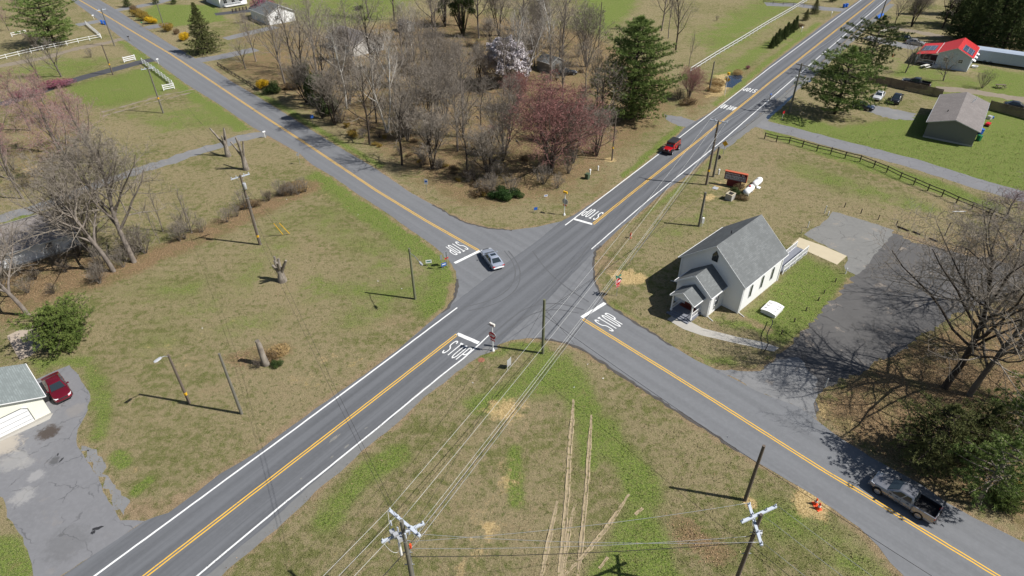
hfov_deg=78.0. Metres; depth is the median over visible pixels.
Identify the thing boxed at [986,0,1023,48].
evergreen tree
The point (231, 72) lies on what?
timber edge
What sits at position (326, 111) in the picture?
shrub
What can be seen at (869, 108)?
sedan
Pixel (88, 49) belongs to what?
bare tree
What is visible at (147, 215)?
bare tree
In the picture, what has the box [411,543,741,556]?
overhead wire
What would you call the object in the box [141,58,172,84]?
white board fence
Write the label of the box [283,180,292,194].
hedge brush
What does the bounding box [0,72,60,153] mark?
pink budding tree
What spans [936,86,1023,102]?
dirt track
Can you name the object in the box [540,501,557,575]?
wheel rut
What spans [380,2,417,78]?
bare tree
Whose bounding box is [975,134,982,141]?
wheelie bin
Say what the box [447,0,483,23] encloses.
bare tree
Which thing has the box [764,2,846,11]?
driveway
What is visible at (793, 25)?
hedge conifer
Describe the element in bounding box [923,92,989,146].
grey bungalow
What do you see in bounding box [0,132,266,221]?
driveway
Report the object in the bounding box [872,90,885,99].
sedan
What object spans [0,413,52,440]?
garage apron
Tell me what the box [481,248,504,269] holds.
sedan
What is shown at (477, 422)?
overhead wire
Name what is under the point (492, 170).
undergrowth shrub
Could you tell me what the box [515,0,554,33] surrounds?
bare tree
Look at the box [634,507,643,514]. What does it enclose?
wheel rut
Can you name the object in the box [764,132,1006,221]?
brown fence
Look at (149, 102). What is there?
dirt track
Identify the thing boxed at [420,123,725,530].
overhead wire
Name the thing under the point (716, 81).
shrub
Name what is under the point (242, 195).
hedge brush
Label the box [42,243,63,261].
hedge brush
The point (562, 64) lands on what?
bare tree
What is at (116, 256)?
hedge brush
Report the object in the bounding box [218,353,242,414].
utility pole
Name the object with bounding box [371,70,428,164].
bare tree
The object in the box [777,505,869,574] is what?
overhead wire
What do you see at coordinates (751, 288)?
window
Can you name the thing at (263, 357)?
broken tree
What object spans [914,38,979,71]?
red roof house
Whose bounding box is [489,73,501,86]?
undergrowth shrub
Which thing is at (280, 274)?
dead tree
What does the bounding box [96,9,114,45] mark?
utility pole
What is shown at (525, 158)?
undergrowth shrub
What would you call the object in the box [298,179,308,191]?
hedge brush
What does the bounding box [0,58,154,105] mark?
driveway
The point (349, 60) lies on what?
bare tree
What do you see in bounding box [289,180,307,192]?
shrub
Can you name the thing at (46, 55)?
bare tree
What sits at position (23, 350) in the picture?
patio slab
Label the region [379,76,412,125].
bare tree
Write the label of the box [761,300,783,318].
well cover
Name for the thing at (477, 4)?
bare tree
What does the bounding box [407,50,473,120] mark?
bare tree
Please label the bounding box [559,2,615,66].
bare tree
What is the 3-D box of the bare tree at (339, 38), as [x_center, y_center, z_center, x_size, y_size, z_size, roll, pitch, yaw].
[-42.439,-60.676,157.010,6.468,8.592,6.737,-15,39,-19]
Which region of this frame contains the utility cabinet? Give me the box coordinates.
[585,172,589,179]
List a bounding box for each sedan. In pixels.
[41,371,72,402]
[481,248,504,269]
[558,68,577,75]
[850,101,874,110]
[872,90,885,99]
[905,38,925,45]
[1004,100,1023,107]
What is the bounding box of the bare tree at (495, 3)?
[476,0,515,35]
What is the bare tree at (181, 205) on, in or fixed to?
on the ground at (714, 26)
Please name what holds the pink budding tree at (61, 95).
on the ground at (714, 26)
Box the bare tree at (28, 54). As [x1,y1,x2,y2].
[8,49,37,76]
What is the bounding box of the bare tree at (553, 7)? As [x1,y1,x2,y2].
[546,0,561,25]
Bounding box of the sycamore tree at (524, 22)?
[505,2,535,85]
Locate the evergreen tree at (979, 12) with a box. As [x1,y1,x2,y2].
[954,0,986,42]
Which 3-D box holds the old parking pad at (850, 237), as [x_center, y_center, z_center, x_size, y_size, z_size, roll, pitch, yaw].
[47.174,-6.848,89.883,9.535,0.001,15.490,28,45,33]
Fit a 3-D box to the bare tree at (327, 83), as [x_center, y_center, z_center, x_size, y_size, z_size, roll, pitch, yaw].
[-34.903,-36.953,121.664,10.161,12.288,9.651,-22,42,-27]
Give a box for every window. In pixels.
[712,251,718,261]
[713,294,719,305]
[748,284,753,297]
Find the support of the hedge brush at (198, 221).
on the ground at (714, 26)
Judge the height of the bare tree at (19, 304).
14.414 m
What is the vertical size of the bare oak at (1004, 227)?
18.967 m
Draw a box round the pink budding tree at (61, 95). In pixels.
[45,84,98,143]
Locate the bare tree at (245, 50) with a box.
[229,38,249,68]
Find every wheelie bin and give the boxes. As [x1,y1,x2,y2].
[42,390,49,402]
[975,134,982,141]
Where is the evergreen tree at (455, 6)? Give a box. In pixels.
[449,0,475,36]
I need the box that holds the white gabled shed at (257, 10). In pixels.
[248,0,295,24]
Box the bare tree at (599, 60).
[580,50,614,107]
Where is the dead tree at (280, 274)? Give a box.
[272,256,286,283]
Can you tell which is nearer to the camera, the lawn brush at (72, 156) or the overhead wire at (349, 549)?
the overhead wire at (349, 549)
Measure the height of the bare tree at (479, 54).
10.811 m
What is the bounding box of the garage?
[0,364,51,438]
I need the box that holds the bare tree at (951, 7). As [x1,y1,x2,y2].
[941,0,959,27]
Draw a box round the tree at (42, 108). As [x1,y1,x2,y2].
[7,90,91,177]
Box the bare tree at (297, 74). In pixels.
[278,57,316,104]
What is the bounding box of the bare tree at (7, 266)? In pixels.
[0,242,19,297]
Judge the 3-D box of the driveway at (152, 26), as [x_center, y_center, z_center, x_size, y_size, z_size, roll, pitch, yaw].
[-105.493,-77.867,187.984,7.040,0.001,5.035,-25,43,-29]
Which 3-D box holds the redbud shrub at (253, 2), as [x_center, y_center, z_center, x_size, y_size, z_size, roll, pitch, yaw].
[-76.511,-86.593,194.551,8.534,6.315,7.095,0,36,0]
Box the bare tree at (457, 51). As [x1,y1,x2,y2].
[439,36,484,103]
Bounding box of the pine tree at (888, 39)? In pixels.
[835,14,914,66]
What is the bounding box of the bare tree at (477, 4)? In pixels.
[461,0,498,38]
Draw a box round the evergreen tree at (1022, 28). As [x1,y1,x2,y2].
[997,16,1023,42]
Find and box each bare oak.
[865,187,1023,430]
[942,218,1023,396]
[959,171,1023,297]
[975,314,1023,380]
[976,240,1023,353]
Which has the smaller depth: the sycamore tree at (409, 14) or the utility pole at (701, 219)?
the utility pole at (701, 219)
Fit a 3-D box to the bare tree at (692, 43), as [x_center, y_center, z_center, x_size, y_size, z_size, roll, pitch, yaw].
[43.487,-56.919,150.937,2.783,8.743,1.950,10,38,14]
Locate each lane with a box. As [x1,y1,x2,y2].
[755,121,1023,200]
[864,36,919,49]
[889,27,944,37]
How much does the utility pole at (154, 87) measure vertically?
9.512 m
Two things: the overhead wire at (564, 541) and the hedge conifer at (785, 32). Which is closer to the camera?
the overhead wire at (564, 541)
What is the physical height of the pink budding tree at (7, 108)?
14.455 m
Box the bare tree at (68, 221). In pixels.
[29,184,128,256]
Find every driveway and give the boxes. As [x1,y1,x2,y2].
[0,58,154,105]
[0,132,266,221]
[0,365,143,575]
[76,20,99,25]
[116,0,170,10]
[145,23,167,28]
[196,48,258,61]
[214,9,249,15]
[223,26,277,39]
[666,115,694,126]
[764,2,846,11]
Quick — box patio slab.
[7,326,43,359]
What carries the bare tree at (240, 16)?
on the ground at (714, 26)
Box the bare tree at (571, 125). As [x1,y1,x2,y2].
[550,102,603,162]
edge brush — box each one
[357,127,367,137]
[373,129,382,137]
[395,146,406,154]
[431,157,442,169]
[437,158,446,169]
[461,169,476,181]
[471,179,487,191]
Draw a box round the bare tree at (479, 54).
[463,40,497,89]
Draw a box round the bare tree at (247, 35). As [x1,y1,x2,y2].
[233,11,260,61]
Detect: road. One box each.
[63,0,893,575]
[74,0,1023,575]
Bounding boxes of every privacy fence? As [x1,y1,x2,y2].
[865,75,943,96]
[989,100,1023,117]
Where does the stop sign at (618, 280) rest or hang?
on the ground at (714, 26)
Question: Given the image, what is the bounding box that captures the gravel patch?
[81,445,129,514]
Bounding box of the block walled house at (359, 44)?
[326,25,383,55]
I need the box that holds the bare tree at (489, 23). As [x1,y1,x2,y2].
[476,14,498,42]
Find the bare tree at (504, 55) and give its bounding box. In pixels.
[482,29,520,92]
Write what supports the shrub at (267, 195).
on the ground at (714, 26)
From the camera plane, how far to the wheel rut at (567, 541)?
52.45 m
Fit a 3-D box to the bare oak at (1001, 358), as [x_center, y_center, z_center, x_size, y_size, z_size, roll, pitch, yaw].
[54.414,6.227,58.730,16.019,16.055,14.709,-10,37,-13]
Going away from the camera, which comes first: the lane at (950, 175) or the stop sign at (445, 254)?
the stop sign at (445, 254)
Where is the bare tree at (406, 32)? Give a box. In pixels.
[392,16,420,55]
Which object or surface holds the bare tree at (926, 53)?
on the ground at (714, 26)
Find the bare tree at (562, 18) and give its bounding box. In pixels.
[539,6,582,56]
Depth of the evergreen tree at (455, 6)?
172.03 m
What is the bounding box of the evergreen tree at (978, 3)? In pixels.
[965,0,990,23]
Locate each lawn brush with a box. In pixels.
[1,153,17,169]
[17,176,29,186]
[63,149,79,166]
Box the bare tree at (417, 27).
[400,9,431,59]
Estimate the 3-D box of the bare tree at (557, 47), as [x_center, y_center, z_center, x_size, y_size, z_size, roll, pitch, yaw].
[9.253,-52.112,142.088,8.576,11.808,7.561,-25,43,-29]
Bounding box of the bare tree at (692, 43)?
[688,31,699,67]
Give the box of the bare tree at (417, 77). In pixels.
[406,59,431,112]
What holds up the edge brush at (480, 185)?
on the ground at (714, 26)
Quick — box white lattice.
[232,6,246,11]
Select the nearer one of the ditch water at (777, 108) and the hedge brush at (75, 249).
the hedge brush at (75, 249)
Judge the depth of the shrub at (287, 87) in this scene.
141.60 m
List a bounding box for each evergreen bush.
[4,291,94,357]
[980,475,1023,516]
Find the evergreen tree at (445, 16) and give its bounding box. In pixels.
[436,0,451,26]
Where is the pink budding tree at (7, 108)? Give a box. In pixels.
[0,84,20,152]
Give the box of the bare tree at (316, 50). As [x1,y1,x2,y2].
[284,15,344,93]
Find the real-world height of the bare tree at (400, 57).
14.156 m
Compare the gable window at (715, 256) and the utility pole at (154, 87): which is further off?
the utility pole at (154, 87)
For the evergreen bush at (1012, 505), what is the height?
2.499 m
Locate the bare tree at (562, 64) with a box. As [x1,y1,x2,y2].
[542,43,579,102]
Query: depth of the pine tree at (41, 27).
166.90 m
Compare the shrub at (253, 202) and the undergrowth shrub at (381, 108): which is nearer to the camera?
the shrub at (253, 202)
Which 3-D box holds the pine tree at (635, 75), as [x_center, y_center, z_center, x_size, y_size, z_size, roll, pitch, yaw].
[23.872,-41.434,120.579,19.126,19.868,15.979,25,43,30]
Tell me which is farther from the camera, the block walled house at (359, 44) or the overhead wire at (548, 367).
the block walled house at (359, 44)
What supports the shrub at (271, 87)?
on the ground at (714, 26)
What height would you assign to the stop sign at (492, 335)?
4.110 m
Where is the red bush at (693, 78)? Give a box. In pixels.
[677,64,712,98]
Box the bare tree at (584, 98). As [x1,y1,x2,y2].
[569,85,595,143]
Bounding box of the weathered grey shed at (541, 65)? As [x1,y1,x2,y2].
[537,53,564,72]
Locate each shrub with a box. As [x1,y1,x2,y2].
[8,88,45,96]
[36,78,76,88]
[129,7,145,16]
[135,12,151,20]
[144,16,157,23]
[158,22,172,31]
[178,31,188,39]
[236,198,261,210]
[248,0,273,7]
[251,358,263,367]
[255,79,267,88]
[261,79,280,94]
[261,190,273,200]
[267,343,289,358]
[267,349,281,361]
[270,359,283,368]
[279,181,295,195]
[280,81,299,89]
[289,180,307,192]
[306,93,323,106]
[316,99,338,115]
[328,93,349,111]
[331,107,348,122]
[346,129,358,137]
[364,120,377,130]
[369,97,388,117]
[372,89,391,108]
[387,118,408,137]
[410,142,435,160]
[413,122,434,142]
[460,158,476,171]
[461,106,474,123]
[461,169,469,178]
[462,34,472,44]
[466,165,482,180]
[471,185,489,197]
[480,172,504,192]
[482,139,500,153]
[485,158,508,178]
[487,185,524,201]
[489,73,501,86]
[495,148,510,161]
[498,173,520,192]
[520,156,528,161]
[532,162,555,183]
[537,70,547,83]
[538,149,555,169]
[545,171,566,187]
[558,148,582,173]
[572,44,582,55]
[585,144,599,155]
[672,87,684,99]
[678,97,697,106]
[706,85,722,91]
[709,78,725,85]
[730,186,741,194]
[731,182,744,190]
[733,69,742,74]
[735,194,749,200]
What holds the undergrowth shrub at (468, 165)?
on the ground at (714, 26)
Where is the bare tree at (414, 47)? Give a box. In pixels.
[387,25,437,103]
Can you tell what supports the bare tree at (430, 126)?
on the ground at (714, 26)
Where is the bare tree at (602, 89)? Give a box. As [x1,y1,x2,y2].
[576,53,629,130]
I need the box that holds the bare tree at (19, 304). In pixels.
[0,203,43,314]
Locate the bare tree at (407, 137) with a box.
[384,97,424,141]
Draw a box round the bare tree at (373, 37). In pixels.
[357,28,388,68]
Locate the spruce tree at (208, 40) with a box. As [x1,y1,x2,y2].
[183,2,225,55]
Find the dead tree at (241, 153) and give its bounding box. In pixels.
[230,137,248,170]
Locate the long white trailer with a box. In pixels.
[974,46,1023,66]
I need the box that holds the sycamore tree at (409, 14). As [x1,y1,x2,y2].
[395,0,420,53]
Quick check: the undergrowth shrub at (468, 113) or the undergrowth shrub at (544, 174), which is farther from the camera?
the undergrowth shrub at (468, 113)
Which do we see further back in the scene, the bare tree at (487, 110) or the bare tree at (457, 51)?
the bare tree at (457, 51)
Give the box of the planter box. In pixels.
[725,191,735,200]
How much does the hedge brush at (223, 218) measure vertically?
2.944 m
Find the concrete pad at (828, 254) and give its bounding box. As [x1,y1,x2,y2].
[793,238,845,263]
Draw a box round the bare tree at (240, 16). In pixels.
[233,9,246,22]
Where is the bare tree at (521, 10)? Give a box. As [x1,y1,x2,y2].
[496,0,539,41]
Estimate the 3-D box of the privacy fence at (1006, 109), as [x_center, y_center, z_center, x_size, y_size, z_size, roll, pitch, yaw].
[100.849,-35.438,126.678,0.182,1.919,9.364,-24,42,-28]
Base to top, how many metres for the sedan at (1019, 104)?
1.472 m
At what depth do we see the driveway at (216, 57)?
162.99 m
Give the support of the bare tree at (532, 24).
on the ground at (714, 26)
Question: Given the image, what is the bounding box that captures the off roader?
[661,137,680,154]
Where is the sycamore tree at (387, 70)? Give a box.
[340,29,409,132]
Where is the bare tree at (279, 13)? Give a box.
[251,0,301,65]
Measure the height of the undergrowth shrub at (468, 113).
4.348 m
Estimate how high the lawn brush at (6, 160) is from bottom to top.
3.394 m
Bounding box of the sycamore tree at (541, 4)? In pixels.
[534,0,560,78]
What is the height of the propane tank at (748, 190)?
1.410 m
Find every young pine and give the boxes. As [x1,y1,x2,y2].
[948,428,1023,511]
[979,369,1023,459]
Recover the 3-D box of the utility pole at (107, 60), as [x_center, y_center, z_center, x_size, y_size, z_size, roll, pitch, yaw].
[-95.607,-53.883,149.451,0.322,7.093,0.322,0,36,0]
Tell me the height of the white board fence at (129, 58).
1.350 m
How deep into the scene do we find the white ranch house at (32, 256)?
86.36 m
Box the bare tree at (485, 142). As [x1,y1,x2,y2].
[462,119,511,176]
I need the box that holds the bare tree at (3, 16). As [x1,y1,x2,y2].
[0,6,9,30]
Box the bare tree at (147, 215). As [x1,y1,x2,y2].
[138,200,156,235]
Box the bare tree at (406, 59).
[386,47,421,84]
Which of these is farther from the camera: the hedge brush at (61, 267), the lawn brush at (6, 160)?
the lawn brush at (6, 160)
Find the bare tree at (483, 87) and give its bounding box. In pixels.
[469,73,494,123]
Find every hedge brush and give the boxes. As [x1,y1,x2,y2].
[7,263,20,275]
[12,275,38,292]
[23,268,42,281]
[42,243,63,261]
[42,283,59,293]
[52,258,72,274]
[66,241,86,256]
[84,265,107,283]
[86,264,108,281]
[87,244,111,268]
[91,259,106,272]
[107,223,143,251]
[108,245,136,266]
[113,238,138,257]
[118,222,149,252]
[124,225,159,253]
[164,222,183,240]
[166,206,200,231]
[170,219,192,238]
[192,218,207,231]
[216,207,234,221]
[227,186,250,209]
[271,178,285,194]
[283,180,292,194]
[289,179,303,194]
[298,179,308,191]
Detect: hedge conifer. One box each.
[767,36,774,48]
[774,33,778,46]
[778,28,781,43]
[783,26,787,38]
[787,22,790,36]
[792,19,795,32]
[795,15,799,29]
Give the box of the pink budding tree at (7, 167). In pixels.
[0,121,12,179]
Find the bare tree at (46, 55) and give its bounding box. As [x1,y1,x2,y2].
[28,38,65,76]
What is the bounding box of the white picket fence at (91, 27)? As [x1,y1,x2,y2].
[85,21,101,37]
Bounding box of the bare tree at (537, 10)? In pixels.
[521,0,552,55]
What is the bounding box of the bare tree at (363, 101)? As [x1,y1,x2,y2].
[338,48,392,144]
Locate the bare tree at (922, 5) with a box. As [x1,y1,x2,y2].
[910,0,935,26]
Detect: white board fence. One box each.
[122,54,135,62]
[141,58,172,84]
[162,83,174,90]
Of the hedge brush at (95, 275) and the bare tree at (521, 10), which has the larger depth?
the bare tree at (521, 10)
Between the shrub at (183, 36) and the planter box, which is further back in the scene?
the shrub at (183, 36)
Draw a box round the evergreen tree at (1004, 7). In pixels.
[979,0,1017,38]
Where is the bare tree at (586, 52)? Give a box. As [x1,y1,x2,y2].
[572,39,601,88]
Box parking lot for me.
[740,233,1022,413]
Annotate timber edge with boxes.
[217,62,258,90]
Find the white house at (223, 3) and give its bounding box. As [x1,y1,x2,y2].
[206,0,246,7]
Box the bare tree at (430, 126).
[406,102,456,169]
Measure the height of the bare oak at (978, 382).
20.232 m
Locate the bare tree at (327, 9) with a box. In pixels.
[301,2,353,81]
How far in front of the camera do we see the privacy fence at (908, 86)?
139.00 m
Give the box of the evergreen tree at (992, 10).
[963,0,1004,45]
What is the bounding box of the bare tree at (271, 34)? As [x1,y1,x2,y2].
[246,6,292,84]
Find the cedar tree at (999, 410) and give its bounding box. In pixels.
[949,390,1023,470]
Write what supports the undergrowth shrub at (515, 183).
on the ground at (714, 26)
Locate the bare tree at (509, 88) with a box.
[486,66,535,139]
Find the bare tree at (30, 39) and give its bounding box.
[21,31,40,50]
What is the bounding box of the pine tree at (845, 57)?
[794,44,893,113]
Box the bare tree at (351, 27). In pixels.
[315,0,373,89]
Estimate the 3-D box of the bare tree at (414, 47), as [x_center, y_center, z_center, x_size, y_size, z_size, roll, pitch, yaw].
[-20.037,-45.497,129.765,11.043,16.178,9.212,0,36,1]
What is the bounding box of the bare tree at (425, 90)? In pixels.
[390,53,472,132]
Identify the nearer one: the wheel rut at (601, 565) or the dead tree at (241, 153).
the wheel rut at (601, 565)
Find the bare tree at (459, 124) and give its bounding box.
[444,99,487,169]
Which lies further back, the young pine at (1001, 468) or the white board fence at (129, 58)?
the white board fence at (129, 58)
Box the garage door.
[0,406,34,436]
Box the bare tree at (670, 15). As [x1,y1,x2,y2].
[668,1,676,37]
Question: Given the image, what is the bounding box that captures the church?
[666,214,808,323]
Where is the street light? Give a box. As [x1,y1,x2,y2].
[153,354,190,403]
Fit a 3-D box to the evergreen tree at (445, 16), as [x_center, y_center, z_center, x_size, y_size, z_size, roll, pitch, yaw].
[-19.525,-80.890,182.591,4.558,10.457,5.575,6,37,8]
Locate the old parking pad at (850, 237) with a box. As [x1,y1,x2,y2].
[804,212,893,274]
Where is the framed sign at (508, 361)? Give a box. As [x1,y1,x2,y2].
[507,357,510,368]
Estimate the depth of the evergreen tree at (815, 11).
194.34 m
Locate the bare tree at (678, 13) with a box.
[667,0,698,49]
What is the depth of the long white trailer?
152.17 m
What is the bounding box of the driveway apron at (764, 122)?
[759,72,814,127]
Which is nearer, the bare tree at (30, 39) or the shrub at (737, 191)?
the shrub at (737, 191)
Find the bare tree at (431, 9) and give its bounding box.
[412,0,451,46]
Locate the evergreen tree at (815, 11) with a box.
[810,0,820,13]
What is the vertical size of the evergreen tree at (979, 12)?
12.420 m
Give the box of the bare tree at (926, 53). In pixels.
[904,38,937,72]
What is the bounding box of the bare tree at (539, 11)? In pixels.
[518,0,556,32]
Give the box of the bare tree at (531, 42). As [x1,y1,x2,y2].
[511,26,548,76]
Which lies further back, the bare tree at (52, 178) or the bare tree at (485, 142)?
the bare tree at (485, 142)
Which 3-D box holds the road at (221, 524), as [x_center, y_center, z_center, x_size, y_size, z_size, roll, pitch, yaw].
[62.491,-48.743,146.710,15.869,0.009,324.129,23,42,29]
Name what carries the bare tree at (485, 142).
on the ground at (714, 26)
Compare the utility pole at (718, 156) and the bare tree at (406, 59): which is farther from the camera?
the bare tree at (406, 59)
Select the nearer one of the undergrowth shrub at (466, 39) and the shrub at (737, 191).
the shrub at (737, 191)
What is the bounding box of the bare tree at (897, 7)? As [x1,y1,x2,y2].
[894,0,912,22]
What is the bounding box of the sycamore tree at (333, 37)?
[311,16,349,102]
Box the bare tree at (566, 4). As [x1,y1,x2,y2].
[544,0,593,50]
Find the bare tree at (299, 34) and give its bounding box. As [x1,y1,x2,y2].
[269,1,322,78]
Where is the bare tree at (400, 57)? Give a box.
[375,42,407,106]
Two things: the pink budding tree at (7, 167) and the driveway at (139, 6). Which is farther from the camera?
the driveway at (139, 6)
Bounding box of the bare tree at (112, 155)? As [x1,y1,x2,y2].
[31,119,175,262]
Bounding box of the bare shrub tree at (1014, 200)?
[979,185,1023,215]
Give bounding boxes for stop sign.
[443,251,448,266]
[488,322,495,351]
[562,190,567,215]
[615,274,621,295]
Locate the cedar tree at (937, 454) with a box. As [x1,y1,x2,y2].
[889,390,997,480]
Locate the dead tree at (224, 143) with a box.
[209,128,230,156]
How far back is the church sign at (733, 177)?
102.17 m
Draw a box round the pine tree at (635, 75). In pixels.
[587,14,687,119]
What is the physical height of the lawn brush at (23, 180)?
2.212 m
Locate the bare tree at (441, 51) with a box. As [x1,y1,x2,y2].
[419,34,474,97]
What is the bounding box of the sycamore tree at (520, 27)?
[495,10,555,83]
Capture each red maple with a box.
[482,68,615,172]
[492,70,536,109]
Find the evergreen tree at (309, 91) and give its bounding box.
[303,73,330,118]
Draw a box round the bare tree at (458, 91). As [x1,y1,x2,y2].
[432,73,487,151]
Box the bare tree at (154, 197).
[146,186,162,231]
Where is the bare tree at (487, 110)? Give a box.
[470,90,532,153]
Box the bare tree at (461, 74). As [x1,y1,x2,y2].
[431,52,498,137]
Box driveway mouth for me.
[716,357,817,418]
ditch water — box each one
[725,75,742,87]
[766,95,792,118]
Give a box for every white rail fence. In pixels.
[1,34,100,57]
[690,0,806,71]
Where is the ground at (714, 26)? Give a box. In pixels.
[0,0,1023,575]
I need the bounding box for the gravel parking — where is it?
[865,105,915,119]
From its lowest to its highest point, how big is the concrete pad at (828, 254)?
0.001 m
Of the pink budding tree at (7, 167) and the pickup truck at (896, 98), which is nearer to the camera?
the pink budding tree at (7, 167)
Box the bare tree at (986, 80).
[976,71,999,87]
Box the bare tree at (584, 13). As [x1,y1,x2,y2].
[570,0,597,42]
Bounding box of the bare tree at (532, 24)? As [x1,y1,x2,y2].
[516,14,545,67]
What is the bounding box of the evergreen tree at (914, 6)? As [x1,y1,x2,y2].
[907,0,922,14]
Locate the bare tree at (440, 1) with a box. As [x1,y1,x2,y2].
[409,0,445,38]
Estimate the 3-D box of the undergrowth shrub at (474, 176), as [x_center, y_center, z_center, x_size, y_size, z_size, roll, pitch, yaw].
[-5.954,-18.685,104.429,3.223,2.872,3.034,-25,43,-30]
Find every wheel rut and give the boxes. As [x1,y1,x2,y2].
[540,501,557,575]
[557,399,574,575]
[561,504,575,575]
[562,494,629,575]
[576,415,591,575]
[598,556,608,568]
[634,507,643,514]
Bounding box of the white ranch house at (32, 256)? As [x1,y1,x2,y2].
[0,211,81,270]
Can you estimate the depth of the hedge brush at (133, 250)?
86.08 m
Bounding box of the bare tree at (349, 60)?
[323,46,368,103]
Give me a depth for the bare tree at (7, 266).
78.24 m
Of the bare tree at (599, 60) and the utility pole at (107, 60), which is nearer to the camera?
the bare tree at (599, 60)
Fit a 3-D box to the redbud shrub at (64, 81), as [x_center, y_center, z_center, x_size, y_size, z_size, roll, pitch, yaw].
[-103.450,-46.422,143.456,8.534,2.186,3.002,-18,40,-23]
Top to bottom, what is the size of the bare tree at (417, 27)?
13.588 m
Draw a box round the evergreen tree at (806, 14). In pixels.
[802,8,810,20]
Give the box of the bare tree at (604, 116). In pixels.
[582,100,620,156]
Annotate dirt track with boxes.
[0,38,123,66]
[101,89,194,111]
[103,92,191,116]
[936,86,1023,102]
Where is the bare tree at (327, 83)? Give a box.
[306,63,359,125]
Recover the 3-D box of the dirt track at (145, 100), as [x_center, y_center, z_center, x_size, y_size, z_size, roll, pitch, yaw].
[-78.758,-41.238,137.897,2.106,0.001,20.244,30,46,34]
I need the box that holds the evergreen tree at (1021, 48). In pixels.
[1008,34,1023,51]
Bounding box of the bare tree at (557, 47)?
[533,29,564,81]
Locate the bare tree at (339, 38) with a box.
[328,27,349,56]
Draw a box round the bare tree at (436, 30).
[414,23,458,71]
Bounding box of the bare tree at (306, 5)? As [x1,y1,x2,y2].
[284,0,341,73]
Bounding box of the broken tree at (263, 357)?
[255,339,269,366]
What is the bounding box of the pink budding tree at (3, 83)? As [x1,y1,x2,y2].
[0,67,39,130]
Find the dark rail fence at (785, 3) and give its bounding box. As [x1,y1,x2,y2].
[763,0,814,5]
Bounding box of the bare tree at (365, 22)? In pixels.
[341,0,393,78]
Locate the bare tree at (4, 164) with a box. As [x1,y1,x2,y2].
[0,123,23,198]
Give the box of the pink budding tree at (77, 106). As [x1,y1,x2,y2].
[48,85,114,151]
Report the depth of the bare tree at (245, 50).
151.09 m
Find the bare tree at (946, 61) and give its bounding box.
[929,52,961,80]
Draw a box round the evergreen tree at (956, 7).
[935,0,969,24]
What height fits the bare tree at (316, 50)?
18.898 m
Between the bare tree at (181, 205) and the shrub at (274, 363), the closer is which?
the shrub at (274, 363)
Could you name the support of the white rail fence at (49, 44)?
on the ground at (714, 26)
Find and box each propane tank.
[743,184,754,195]
[752,177,762,187]
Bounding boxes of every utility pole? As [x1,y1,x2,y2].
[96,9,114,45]
[102,45,113,74]
[141,66,163,112]
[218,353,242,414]
[231,172,261,244]
[381,508,424,575]
[408,248,422,299]
[541,299,546,353]
[611,114,616,160]
[698,192,706,226]
[705,118,727,184]
[708,61,714,90]
[712,146,720,176]
[735,502,776,575]
[743,444,765,501]
[788,62,807,113]
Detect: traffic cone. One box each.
[812,498,817,506]
[814,503,821,511]
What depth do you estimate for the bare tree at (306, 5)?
141.67 m
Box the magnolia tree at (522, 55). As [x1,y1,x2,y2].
[481,34,532,84]
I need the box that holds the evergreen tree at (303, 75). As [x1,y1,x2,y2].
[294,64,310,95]
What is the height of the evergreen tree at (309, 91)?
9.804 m
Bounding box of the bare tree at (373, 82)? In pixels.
[355,53,392,122]
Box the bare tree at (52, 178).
[0,140,128,272]
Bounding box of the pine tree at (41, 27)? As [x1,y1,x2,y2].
[2,0,75,44]
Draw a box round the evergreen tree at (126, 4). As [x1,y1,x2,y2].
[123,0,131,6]
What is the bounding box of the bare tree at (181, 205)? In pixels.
[168,186,191,231]
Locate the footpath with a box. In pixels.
[667,316,778,350]
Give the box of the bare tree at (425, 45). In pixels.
[413,30,438,70]
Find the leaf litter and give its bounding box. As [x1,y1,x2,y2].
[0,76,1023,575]
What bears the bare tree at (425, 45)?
on the ground at (714, 26)
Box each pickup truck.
[868,471,942,523]
[890,92,903,104]
[902,77,931,86]
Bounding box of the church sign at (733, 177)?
[724,169,748,186]
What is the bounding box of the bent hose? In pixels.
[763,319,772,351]
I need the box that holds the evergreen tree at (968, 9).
[942,0,978,39]
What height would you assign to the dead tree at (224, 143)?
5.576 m
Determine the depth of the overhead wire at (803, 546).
40.71 m
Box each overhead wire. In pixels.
[231,178,389,507]
[236,177,396,512]
[326,509,388,572]
[390,138,695,507]
[401,125,714,519]
[407,503,745,541]
[408,149,712,546]
[409,536,745,548]
[410,144,713,550]
[411,533,750,543]
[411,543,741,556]
[415,308,542,523]
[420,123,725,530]
[423,141,712,520]
[545,197,700,310]
[545,316,931,575]
[763,515,841,575]
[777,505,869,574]
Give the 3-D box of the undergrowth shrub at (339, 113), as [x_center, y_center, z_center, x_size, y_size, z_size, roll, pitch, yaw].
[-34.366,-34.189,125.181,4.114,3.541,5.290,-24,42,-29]
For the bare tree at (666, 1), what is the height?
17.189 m
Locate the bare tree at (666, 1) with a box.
[651,0,676,30]
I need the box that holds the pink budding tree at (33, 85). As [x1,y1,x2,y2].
[13,70,50,117]
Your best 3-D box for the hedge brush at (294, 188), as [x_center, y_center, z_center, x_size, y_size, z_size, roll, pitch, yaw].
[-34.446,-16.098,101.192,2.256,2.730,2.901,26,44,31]
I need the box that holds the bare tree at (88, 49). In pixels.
[84,47,92,56]
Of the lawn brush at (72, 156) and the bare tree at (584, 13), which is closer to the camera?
the lawn brush at (72, 156)

